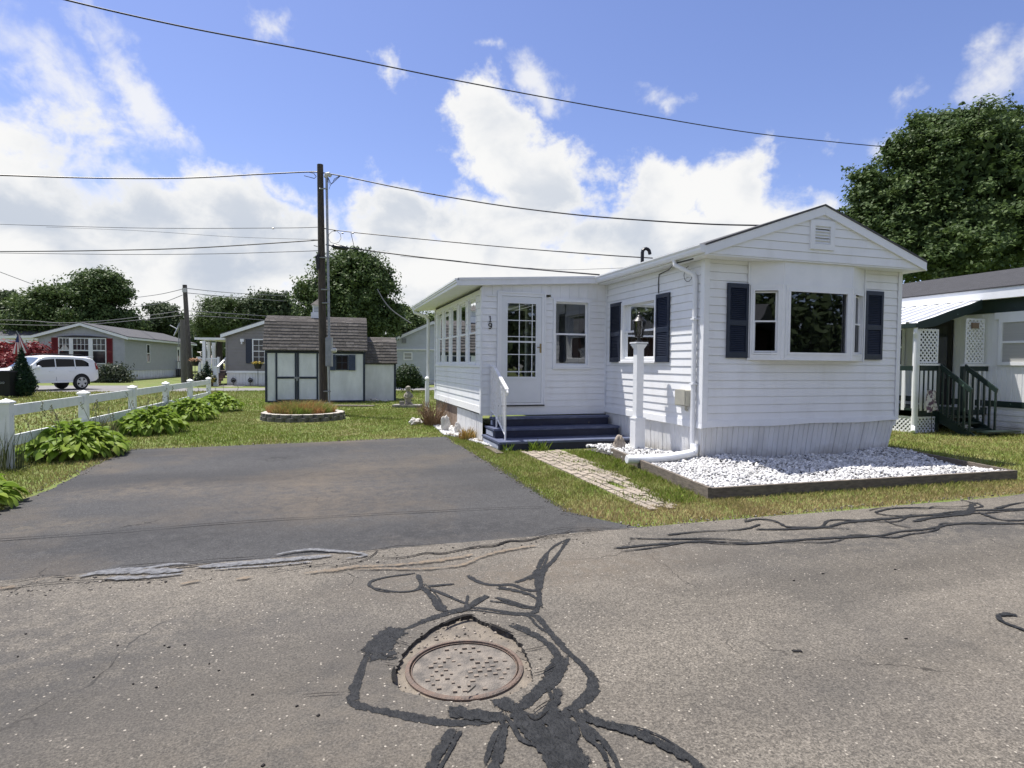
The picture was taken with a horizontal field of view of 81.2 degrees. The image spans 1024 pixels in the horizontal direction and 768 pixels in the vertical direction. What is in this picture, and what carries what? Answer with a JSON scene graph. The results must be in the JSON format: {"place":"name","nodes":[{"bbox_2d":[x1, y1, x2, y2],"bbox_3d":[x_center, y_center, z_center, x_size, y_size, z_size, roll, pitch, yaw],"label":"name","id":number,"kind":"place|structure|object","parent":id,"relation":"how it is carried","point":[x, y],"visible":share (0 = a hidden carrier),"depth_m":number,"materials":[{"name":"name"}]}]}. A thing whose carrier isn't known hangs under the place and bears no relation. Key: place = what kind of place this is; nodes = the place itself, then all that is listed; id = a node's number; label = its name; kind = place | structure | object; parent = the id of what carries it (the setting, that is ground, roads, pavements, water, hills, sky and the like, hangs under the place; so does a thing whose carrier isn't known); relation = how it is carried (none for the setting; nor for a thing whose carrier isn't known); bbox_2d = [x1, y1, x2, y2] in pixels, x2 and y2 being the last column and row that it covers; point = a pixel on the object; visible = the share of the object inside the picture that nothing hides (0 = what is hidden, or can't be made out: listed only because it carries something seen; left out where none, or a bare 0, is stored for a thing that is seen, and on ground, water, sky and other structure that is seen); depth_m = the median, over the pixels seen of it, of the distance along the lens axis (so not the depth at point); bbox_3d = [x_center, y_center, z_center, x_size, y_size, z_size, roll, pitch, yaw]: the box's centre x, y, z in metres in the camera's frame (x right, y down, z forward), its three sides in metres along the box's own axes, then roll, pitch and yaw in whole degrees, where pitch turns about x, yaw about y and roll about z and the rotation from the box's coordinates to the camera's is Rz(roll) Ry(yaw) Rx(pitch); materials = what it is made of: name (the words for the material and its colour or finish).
{"place":"outdoors","nodes":[
{"label":"outdoors","id":0,"kind":"place"},
{"bbox_2d":[12,331,27,353],"bbox_3d":[-30.127,-2.541,36.508,0.887,1.420,0.442,0,2,-23],"label":"flag","id":1,"kind":"object","parent":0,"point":[19,341],"visible":0.93,"depth_m":36.45,"materials":[{"name":"multicoloured fabric"}]},
{"bbox_2d":[0,449,131,507],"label":"grass","id":2,"kind":"structure","parent":0,"point":[8,473],"depth_m":8.04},
{"bbox_2d":[0,390,221,451],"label":"grass","id":3,"kind":"structure","parent":0,"point":[122,402],"depth_m":20.60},
{"bbox_2d":[105,407,444,449],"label":"grass","id":4,"kind":"structure","parent":0,"point":[355,416],"depth_m":13.07,"materials":[{"name":"plant"}]},
{"bbox_2d":[184,390,435,410],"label":"grass","id":5,"kind":"structure","parent":0,"point":[261,394],"depth_m":23.14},
{"bbox_2d":[0,437,636,580],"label":"driveway","id":6,"kind":"structure","parent":0,"point":[140,491],"depth_m":6.16,"materials":[{"name":"asphalt"}]},
{"bbox_2d":[0,436,1019,597],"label":"edge grit","id":7,"kind":"object","parent":6,"relation":"on","point":[377,561],"visible":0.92,"depth_m":5.85,"materials":[{"name":"gravel"}]},
{"bbox_2d":[64,0,888,147],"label":"overhead cable","id":8,"kind":"object","parent":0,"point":[424,73],"visible":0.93,"depth_m":16.77,"materials":[{"name":"black plastic"}]},
{"bbox_2d":[0,494,1023,767],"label":"road","id":9,"kind":"structure","parent":0,"point":[688,646],"depth_m":3.13,"materials":[{"name":"asphalt"}]},
{"bbox_2d":[81,548,367,579],"bbox_3d":[-2.073,1.322,4.418,1.960,0.001,0.375,0,2,-21],"label":"sealer patch","id":10,"kind":"object","parent":9,"relation":"on","point":[139,570],"visible":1,"depth_m":4.33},
{"bbox_2d":[2,545,535,588],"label":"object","id":11,"kind":"structure","parent":9,"relation":"on","point":[369,566],"depth_m":4.38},
{"bbox_2d":[2,506,619,719],"bbox_3d":[-1.398,1.344,3.983,5.610,0.003,3.731,0,2,-17],"label":"road crack","id":12,"kind":"object","parent":9,"relation":"on","point":[393,676],"visible":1,"depth_m":4.42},
{"bbox_2d":[394,619,532,702],"bbox_3d":[-0.186,1.425,2.920,2.800,0.001,2.400,0,2,-17],"label":"road base","id":13,"kind":"object","parent":9,"relation":"in","point":[471,626],"depth_m":3.26,"materials":[{"name":"concrete"}]},
{"bbox_2d":[381,609,543,709],"bbox_3d":[-0.272,1.404,3.100,0.844,0.043,1.127,0,2,-17],"label":"pit grit","id":14,"kind":"object","parent":13,"relation":"on","point":[424,647],"visible":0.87,"depth_m":3.28,"materials":[{"name":"gravel"}]},
{"bbox_2d":[393,615,532,683],"bbox_3d":[-0.277,1.414,3.085,0.711,0.040,0.913,0,2,-17],"label":"road edge","id":15,"kind":"object","parent":13,"relation":"on","point":[482,623],"visible":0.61,"depth_m":3.34,"materials":[{"name":"asphalt"}]},
{"bbox_2d":[405,640,522,701],"bbox_3d":[-0.237,1.426,2.981,0.586,0.036,0.586,0,2,-17],"label":"manhole","id":16,"kind":"object","parent":13,"relation":"in","point":[454,672],"visible":0.98,"depth_m":2.95,"materials":[{"name":"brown metal"}]},
{"bbox_2d":[346,500,1023,767],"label":"tar seal","id":17,"kind":"object","parent":9,"relation":"on","point":[554,741],"visible":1,"depth_m":2.63,"materials":[{"name":"asphalt"}]},
{"bbox_2d":[0,364,1023,526],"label":"ground","id":18,"kind":"structure","parent":0,"point":[146,383],"depth_m":11.60,"materials":[{"name":"plant"}]},
{"bbox_2d":[0,370,21,396],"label":"trash bin","id":19,"kind":"object","parent":18,"relation":"on","point":[7,384],"visible":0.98,"depth_m":23.66,"materials":[{"name":"black plastic"}]},
{"bbox_2d":[0,289,22,328],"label":"broadleaf tree","id":20,"kind":"object","parent":18,"relation":"on","point":[3,294],"visible":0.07,"depth_m":60.66,"materials":[{"name":"green plant"}]},
{"bbox_2d":[0,416,29,471],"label":"weed strip","id":21,"kind":"object","parent":18,"relation":"on","point":[20,457],"visible":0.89,"depth_m":8.16,"materials":[{"name":"green plant"}]},
{"bbox_2d":[0,473,31,508],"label":"hosta","id":22,"kind":"object","parent":18,"relation":"on","point":[8,497],"visible":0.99,"depth_m":6.19,"materials":[{"name":"green plant"}]},
{"bbox_2d":[0,329,45,350],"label":"brick home","id":23,"kind":"object","parent":18,"relation":"on","point":[10,332],"depth_m":55.59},
{"bbox_2d":[10,346,39,396],"bbox_3d":[-19.963,-0.499,24.297,1.169,2.100,1.093,-1,3,-44],"label":"evergreen shrub","id":24,"kind":"object","parent":18,"relation":"on","point":[26,382],"visible":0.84,"depth_m":24.16,"materials":[{"name":"green plant"}]},
{"bbox_2d":[0,338,64,367],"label":"red bush","id":25,"kind":"object","parent":18,"relation":"on","point":[7,357],"visible":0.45,"depth_m":40.23,"materials":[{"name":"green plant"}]},
{"bbox_2d":[0,278,71,333],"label":"broadleaf tree","id":26,"kind":"object","parent":18,"relation":"on","point":[20,307],"visible":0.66,"depth_m":56.49,"materials":[{"name":"green plant"}]},
{"bbox_2d":[15,399,130,463],"bbox_3d":[-6.851,0.714,9.345,1.497,0.957,1.611,0,2,-17],"label":"hosta","id":27,"kind":"object","parent":18,"relation":"on","point":[88,440],"visible":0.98,"depth_m":9.04,"materials":[{"name":"green plant"}]},
{"bbox_2d":[36,386,128,388],"bbox_3d":[-25.606,0.178,32.902,8.900,0.001,5.500,0,2,-17],"label":"parking pad","id":28,"kind":"object","parent":18,"relation":"on","point":[88,387],"visible":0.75,"depth_m":32.98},
{"bbox_2d":[49,413,122,438],"bbox_3d":[-7.949,0.781,11.142,1.178,0.553,1.134,0,2,-17],"label":"weed strip","id":29,"kind":"object","parent":18,"relation":"on","point":[105,424],"visible":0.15,"depth_m":11.30,"materials":[{"name":"green plant"}]},
{"bbox_2d":[25,264,153,330],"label":"broadleaf tree","id":30,"kind":"object","parent":18,"relation":"on","point":[98,294],"visible":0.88,"depth_m":58.07,"materials":[{"name":"green plant"}]},
{"bbox_2d":[0,377,211,468],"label":"vinyl fence","id":31,"kind":"object","parent":18,"relation":"on","point":[9,408],"visible":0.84,"depth_m":10.63,"materials":[{"name":"plastic"}]},
{"bbox_2d":[30,322,196,379],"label":"mobile home","id":32,"kind":"object","parent":18,"relation":"on","point":[143,352],"visible":0.54,"depth_m":45.89,"materials":[{"name":"grey plastic"}]},
{"bbox_2d":[58,337,106,363],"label":"triple window","id":33,"kind":"structure","parent":32,"relation":"in","point":[95,348],"depth_m":45.26,"materials":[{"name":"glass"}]},
{"bbox_2d":[90,361,137,382],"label":"shrub","id":34,"kind":"object","parent":18,"relation":"on","point":[114,373],"visible":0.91,"depth_m":40.66,"materials":[{"name":"green plant"}]},
{"bbox_2d":[108,392,189,436],"bbox_3d":[-7.601,0.624,12.501,1.532,0.897,1.564,0,2,-17],"label":"hosta","id":35,"kind":"object","parent":18,"relation":"on","point":[136,422],"visible":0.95,"depth_m":12.18,"materials":[{"name":"green plant"}]},
{"bbox_2d":[139,300,191,340],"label":"broadleaf tree","id":36,"kind":"object","parent":18,"relation":"on","point":[162,325],"visible":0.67,"depth_m":68.63,"materials":[{"name":"green plant"}]},
{"bbox_2d":[180,319,186,382],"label":"utility pole","id":37,"kind":"object","parent":18,"relation":"on","point":[183,355],"visible":0.84,"depth_m":41.31,"materials":[{"name":"brown wood"}]},
{"bbox_2d":[182,285,192,379],"bbox_3d":[-21.637,-3.266,39.861,0.628,6.686,0.501,0,2,-17],"label":"utility pole","id":38,"kind":"object","parent":18,"relation":"on","point":[187,336],"visible":0.9,"depth_m":39.81,"materials":[{"name":"brown"}]},
{"bbox_2d":[164,386,220,421],"bbox_3d":[-8.318,0.504,15.312,1.550,0.943,1.568,0,2,-17],"label":"hosta","id":39,"kind":"object","parent":18,"relation":"on","point":[196,407],"visible":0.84,"depth_m":15.09,"materials":[{"name":"green plant"}]},
{"bbox_2d":[192,371,216,382],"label":"flower bush","id":40,"kind":"object","parent":18,"relation":"on","point":[199,377],"visible":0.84,"depth_m":35.72,"materials":[{"name":"green plant"}]},
{"bbox_2d":[194,337,226,385],"bbox_3d":[-18.843,-1.474,39.043,3.179,2.992,5.989,0,2,-17],"label":"side porch","id":41,"kind":"object","parent":18,"relation":"on","point":[207,347],"visible":0.57,"depth_m":37.73,"materials":[{"name":"wood"}]},
{"bbox_2d":[189,292,250,369],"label":"tree","id":42,"kind":"object","parent":18,"relation":"on","point":[202,326],"visible":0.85,"depth_m":55.97,"materials":[{"name":"green plant"}]},
{"bbox_2d":[201,384,245,411],"bbox_3d":[-8.932,0.433,18.175,1.518,0.862,1.558,0,2,-17],"label":"hosta","id":43,"kind":"object","parent":18,"relation":"on","point":[217,402],"visible":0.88,"depth_m":17.96,"materials":[{"name":"green plant"}]},
{"bbox_2d":[34,387,433,391],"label":"lane","id":44,"kind":"structure","parent":18,"relation":"on","point":[184,389],"depth_m":31.06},
{"bbox_2d":[0,353,98,389],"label":"parked car","id":45,"kind":"object","parent":44,"relation":"on","point":[59,371],"visible":0.58,"depth_m":29.93,"materials":[{"name":"white paint"}]},
{"bbox_2d":[220,320,264,385],"bbox_3d":[-15.475,-2.186,44.390,5.700,4.210,14.500,0,2,-2],"label":"mobile home","id":46,"kind":"object","parent":18,"relation":"on","point":[244,347],"visible":0.19,"depth_m":37.33,"materials":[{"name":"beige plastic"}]},
{"bbox_2d":[252,339,264,362],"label":"window","id":47,"kind":"structure","parent":46,"relation":"in","point":[258,354],"depth_m":37.33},
{"bbox_2d":[232,286,304,325],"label":"broadleaf tree","id":48,"kind":"object","parent":18,"relation":"on","point":[256,305],"visible":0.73,"depth_m":57.21,"materials":[{"name":"green plant"}]},
{"bbox_2d":[170,325,395,362],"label":"wood","id":49,"kind":"object","parent":18,"relation":"on","point":[197,349],"visible":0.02,"depth_m":80.40,"materials":[{"name":"green plant"}]},
{"bbox_2d":[260,410,344,422],"bbox_3d":[-5.563,0.838,15.944,2.138,0.195,2.160,0,2,-17],"label":"planter ring","id":50,"kind":"object","parent":18,"relation":"on","point":[336,415],"visible":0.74,"depth_m":15.08,"materials":[{"name":"stone"}]},
{"bbox_2d":[263,398,339,413],"bbox_3d":[-5.663,0.586,15.995,2.116,0.434,2.049,0,2,-17],"label":"dry grass clump","id":51,"kind":"object","parent":50,"relation":"on","point":[299,407],"visible":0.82,"depth_m":15.57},
{"bbox_2d":[262,315,366,401],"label":"garden shed","id":52,"kind":"structure","parent":18,"relation":"on","point":[291,346],"depth_m":22.23,"materials":[{"name":"wood"}]},
{"bbox_2d":[275,351,296,400],"bbox_3d":[-8.303,-0.279,21.953,0.732,1.836,0.041,0,2,-15],"label":"door","id":53,"kind":"structure","parent":52,"relation":"in","point":[285,361],"depth_m":21.95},
{"bbox_2d":[297,352,317,400],"bbox_3d":[-7.576,-0.280,22.154,0.741,1.836,0.041,0,2,-15],"label":"door","id":54,"kind":"structure","parent":52,"relation":"in","point":[307,362],"depth_m":22.15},
{"bbox_2d":[336,355,347,369],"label":"window","id":55,"kind":"structure","parent":52,"relation":"in","point":[341,360],"depth_m":22.47,"materials":[{"name":"black"}]},
{"bbox_2d":[304,164,339,404],"bbox_3d":[-5.472,-2.675,17.282,1.071,7.290,0.325,1,2,18],"label":"utility pole","id":56,"kind":"object","parent":18,"relation":"on","point":[327,350],"visible":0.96,"depth_m":17.21,"materials":[{"name":"brown wood"}]},
{"bbox_2d":[0,224,315,228],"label":"overhead cable","id":57,"kind":"object","parent":56,"relation":"attached to","point":[159,228],"visible":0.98,"depth_m":19.97,"materials":[{"name":"black plastic"}]},
{"bbox_2d":[0,171,316,178],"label":"overhead cable","id":58,"kind":"object","parent":56,"relation":"attached to","point":[156,178],"visible":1,"depth_m":15.78,"materials":[{"name":"black plastic"}]},
{"bbox_2d":[0,240,317,251],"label":"overhead cable","id":59,"kind":"object","parent":56,"relation":"attached to","point":[162,249],"visible":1,"depth_m":18.28,"materials":[{"name":"black plastic"}]},
{"bbox_2d":[19,250,317,254],"bbox_3d":[-13.551,-4.554,20.590,17.298,1.052,0.302,1,2,22],"label":"overhead cable","id":60,"kind":"object","parent":56,"relation":"attached to","point":[163,254],"visible":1,"depth_m":19.99,"materials":[{"name":"black plastic"}]},
{"bbox_2d":[329,245,599,274],"bbox_3d":[-1.577,-3.295,15.804,8.183,1.343,0.486,1,2,25],"label":"overhead cable","id":61,"kind":"object","parent":56,"relation":"attached to","point":[475,263],"visible":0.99,"depth_m":15.72,"materials":[{"name":"black plastic"}]},
{"bbox_2d":[324,228,652,258],"bbox_3d":[-1.034,-3.678,15.590,9.434,1.472,0.472,1,2,24],"label":"overhead cable","id":62,"kind":"object","parent":56,"relation":"attached to","point":[497,246],"visible":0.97,"depth_m":15.47,"materials":[{"name":"black plastic"}]},
{"bbox_2d":[323,172,756,225],"bbox_3d":[0.066,-4.683,14.950,12.106,2.607,0.467,1,2,24],"label":"overhead cable","id":63,"kind":"object","parent":56,"relation":"attached to","point":[551,211],"visible":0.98,"depth_m":14.69,"materials":[{"name":"black plastic"}]},
{"bbox_2d":[286,245,409,340],"bbox_3d":[-10.302,-4.195,37.758,7.492,9.072,7.162,0,2,-17],"label":"broadleaf tree","id":64,"kind":"object","parent":18,"relation":"on","point":[357,279],"visible":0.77,"depth_m":36.62,"materials":[{"name":"green plant"}]},
{"bbox_2d":[365,337,396,400],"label":"garden shed","id":65,"kind":"structure","parent":18,"relation":"on","point":[380,365],"depth_m":23.58,"materials":[{"name":"wood"}]},
{"bbox_2d":[392,386,422,407],"bbox_3d":[-3.555,0.432,20.367,0.950,0.740,0.550,0,2,0],"label":"garden statue","id":66,"kind":"object","parent":18,"relation":"on","point":[408,396],"visible":0.98,"depth_m":20.31,"materials":[{"name":"stone"}]},
{"bbox_2d":[396,363,423,391],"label":"shrub","id":67,"kind":"object","parent":18,"relation":"on","point":[411,378],"visible":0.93,"depth_m":30.72,"materials":[{"name":"green plant"}]},
{"bbox_2d":[391,303,434,337],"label":"broadleaf tree","id":68,"kind":"object","parent":18,"relation":"on","point":[416,321],"visible":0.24,"depth_m":46.79,"materials":[{"name":"green plant"}]},
{"bbox_2d":[394,321,434,383],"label":"house","id":69,"kind":"structure","parent":18,"relation":"on","point":[412,346],"depth_m":42.26,"materials":[{"name":"plastic"}]},
{"bbox_2d":[414,399,447,425],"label":"dead shrub","id":70,"kind":"object","parent":18,"relation":"on","point":[429,418],"visible":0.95,"depth_m":14.32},
{"bbox_2d":[501,439,551,452],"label":"weed","id":71,"kind":"object","parent":18,"relation":"on","point":[543,446],"visible":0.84,"depth_m":10.31,"materials":[{"name":"green plant"}]},
{"bbox_2d":[482,365,629,450],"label":"porch steps","id":72,"kind":"structure","parent":18,"relation":"on","point":[567,431],"depth_m":11.15,"materials":[{"name":"blue wood"}]},
{"bbox_2d":[565,448,704,503],"bbox_3d":[1.581,1.196,8.452,0.682,0.095,4.062,0,2,-10],"label":"weed","id":73,"kind":"object","parent":18,"relation":"on","point":[625,468],"visible":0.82,"depth_m":7.91,"materials":[{"name":"green plant"}]},
{"bbox_2d":[610,448,711,499],"bbox_3d":[1.937,1.185,8.283,0.045,0.145,3.146,0,2,-11],"label":"timber edging","id":74,"kind":"object","parent":18,"relation":"on","point":[687,483],"visible":0.71,"depth_m":7.60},
{"bbox_2d":[411,204,927,463],"bbox_3d":[1.337,-1.017,15.609,7.270,4.040,14.100,0,2,-17],"label":"mobile home","id":75,"kind":"object","parent":18,"relation":"on","point":[779,336],"visible":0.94,"depth_m":9.89,"materials":[{"name":"white plastic"}]},
{"bbox_2d":[437,311,442,363],"bbox_3d":[-1.852,-1.198,15.580,0.084,1.360,0.720,0,2,-17],"label":"window","id":76,"kind":"structure","parent":75,"relation":"in","point":[439,315],"depth_m":15.69,"materials":[{"name":"clear glass"}]},
{"bbox_2d":[443,308,449,363],"bbox_3d":[-1.585,-1.167,14.731,0.084,1.360,0.720,0,2,-17],"label":"window","id":77,"kind":"structure","parent":75,"relation":"in","point":[446,313],"depth_m":14.82,"materials":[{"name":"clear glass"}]},
{"bbox_2d":[450,304,457,363],"bbox_3d":[-1.318,-1.136,13.883,0.084,1.360,0.720,0,2,-17],"label":"window","id":78,"kind":"structure","parent":75,"relation":"in","point":[453,317],"depth_m":13.99,"materials":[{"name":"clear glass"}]},
{"bbox_2d":[458,301,465,364],"bbox_3d":[-1.051,-1.105,13.034,0.084,1.360,0.720,0,2,-17],"label":"window","id":79,"kind":"structure","parent":75,"relation":"in","point":[462,308],"depth_m":13.11,"materials":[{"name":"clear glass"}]},
{"bbox_2d":[467,296,476,364],"bbox_3d":[-0.784,-1.074,12.186,0.084,1.360,0.720,0,2,-17],"label":"window","id":80,"kind":"structure","parent":75,"relation":"in","point":[471,338],"depth_m":12.26,"materials":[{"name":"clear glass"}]},
{"bbox_2d":[498,296,543,406],"bbox_3d":[0.189,-0.632,11.637,0.955,2.130,0.100,0,2,-17],"label":"storm door","id":81,"kind":"structure","parent":75,"relation":"in","point":[521,345],"depth_m":11.66,"materials":[{"name":"paint"}]},
{"bbox_2d":[552,299,590,368],"bbox_3d":[1.173,-0.995,12.030,0.830,1.385,0.237,0,2,-17],"label":"window","id":82,"kind":"structure","parent":75,"relation":"in","point":[571,318],"depth_m":12.01,"materials":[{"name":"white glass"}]},
{"bbox_2d":[619,296,656,362],"bbox_3d":[2.326,-0.960,10.935,0.127,1.150,1.300,0,2,-17],"label":"window","id":83,"kind":"structure","parent":75,"relation":"in","point":[629,312],"depth_m":11.08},
{"bbox_2d":[746,261,866,361],"bbox_3d":[4.795,-1.130,9.522,2.339,1.526,0.282,0,2,-17],"label":"bay window","id":84,"kind":"structure","parent":75,"relation":"in","point":[815,312],"depth_m":9.36,"materials":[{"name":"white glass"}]},
{"bbox_2d":[587,448,925,481],"bbox_3d":[4.076,1.188,9.665,5.220,0.001,4.580,0,2,-17],"label":"stone bed","id":85,"kind":"object","parent":18,"relation":"on","point":[601,450],"visible":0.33,"depth_m":9.38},
{"bbox_2d":[630,310,647,448],"bbox_3d":[2.147,-0.030,10.157,0.250,2.450,0.250,0,2,-17],"label":"lamp post","id":86,"kind":"object","parent":85,"relation":"on","point":[637,429],"visible":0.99,"depth_m":10.10,"materials":[{"name":"white metal"}]},
{"bbox_2d":[711,470,1017,499],"bbox_3d":[4.544,1.240,7.438,4.786,0.135,0.045,0,2,-16],"label":"timber edging","id":87,"kind":"object","parent":18,"relation":"on","point":[762,489],"visible":0.71,"depth_m":7.31,"materials":[{"name":"wood"}]},
{"bbox_2d":[836,90,1023,282],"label":"maple tree","id":88,"kind":"object","parent":18,"relation":"on","point":[949,193],"visible":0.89,"depth_m":25.47,"materials":[{"name":"green plant"}]},
{"bbox_2d":[926,389,937,432],"bbox_3d":[9.487,0.621,13.486,0.320,1.008,0.080,0,2,-17],"label":"garden flag","id":89,"kind":"object","parent":18,"relation":"on","point":[931,404],"visible":1,"depth_m":13.46,"materials":[{"name":"fabric"}]},
{"bbox_2d":[892,318,988,432],"bbox_3d":[9.622,-0.286,16.181,2.322,2.704,4.680,0,2,-17],"label":"porch","id":90,"kind":"object","parent":18,"relation":"on","point":[921,409],"visible":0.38,"depth_m":13.86,"materials":[{"name":"green paint"}]},
{"bbox_2d":[901,300,982,432],"bbox_3d":[9.334,-0.539,16.248,2.110,3.123,5.171,0,2,-17],"label":"porch awning","id":91,"kind":"object","parent":90,"relation":"attached to","point":[922,316],"visible":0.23,"depth_m":13.88,"materials":[{"name":"white metal"}]},
{"bbox_2d":[933,266,952,278],"bbox_3d":[17.570,-1.890,24.465,0.678,5.819,0.730,2,2,32],"label":"tree","id":92,"kind":"object","parent":18,"relation":"on","point":[943,272],"visible":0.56,"depth_m":24.27,"materials":[{"name":"green plant"}]},
{"bbox_2d":[891,447,1010,469],"bbox_3d":[6.720,1.199,9.269,0.045,0.130,2.283,0,2,-5],"label":"timber edging","id":93,"kind":"object","parent":18,"relation":"on","point":[958,462],"visible":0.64,"depth_m":8.97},
{"bbox_2d":[899,267,1023,434],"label":"mobile home","id":94,"kind":"object","parent":18,"relation":"on","point":[1000,293],"visible":0.2,"depth_m":14.36,"materials":[{"name":"white plastic"}]},
{"bbox_2d":[900,328,905,365],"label":"window","id":95,"kind":"structure","parent":94,"relation":"in","point":[903,330],"depth_m":16.36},
{"bbox_2d":[918,320,953,404],"bbox_3d":[11.003,-0.558,15.546,0.041,2.150,0.900,0,2,-17],"label":"door","id":96,"kind":"structure","parent":94,"relation":"in","point":[946,330],"depth_m":15.28,"materials":[{"name":"black"}]},
{"bbox_2d":[997,318,1023,364],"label":"window","id":97,"kind":"structure","parent":94,"relation":"in","point":[1011,331],"depth_m":13.82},
{"bbox_2d":[939,364,1020,436],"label":"porch steps","id":98,"kind":"structure","parent":18,"relation":"on","point":[969,420],"depth_m":13.53,"materials":[{"name":"green paint"}]},
{"bbox_2d":[0,0,1023,363],"label":"sky","id":99,"kind":"structure","parent":0,"point":[86,91],"materials":[{"name":"blue"}]},
{"bbox_2d":[521,450,676,510],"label":"path","id":100,"kind":"structure","parent":0,"point":[583,474],"depth_m":8.05,"materials":[{"name":"stone"}]},
{"bbox_2d":[530,449,659,502],"bbox_3d":[1.123,1.209,8.417,0.864,0.063,4.100,0,2,-17],"label":"weed","id":101,"kind":"object","parent":100,"relation":"on","point":[632,495],"visible":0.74,"depth_m":7.62,"materials":[{"name":"green plant"}]},
{"bbox_2d":[445,435,1023,526],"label":"grass","id":102,"kind":"structure","parent":0,"point":[536,476],"depth_m":6.93,"materials":[{"name":"plant"}]},
{"bbox_2d":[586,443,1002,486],"bbox_3d":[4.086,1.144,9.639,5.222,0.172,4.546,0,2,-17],"label":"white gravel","id":103,"kind":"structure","parent":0,"point":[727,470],"depth_m":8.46,"materials":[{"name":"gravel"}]},
{"bbox_2d":[889,421,1023,477],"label":"grass","id":104,"kind":"structure","parent":0,"point":[981,449],"depth_m":11.46,"materials":[{"name":"plant"}]},
{"label":"stone bed","id":105,"kind":"structure","parent":0,"visible":0},
{"bbox_2d":[458,426,476,439],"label":"dry grass clump","id":106,"kind":"object","parent":105,"relation":"on","point":[467,434],"visible":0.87,"depth_m":11.78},
{"bbox_2d":[433,424,507,450],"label":"white gravel","id":107,"kind":"structure","parent":105,"relation":"on","point":[449,430],"depth_m":12.73,"materials":[{"name":"gravel"}]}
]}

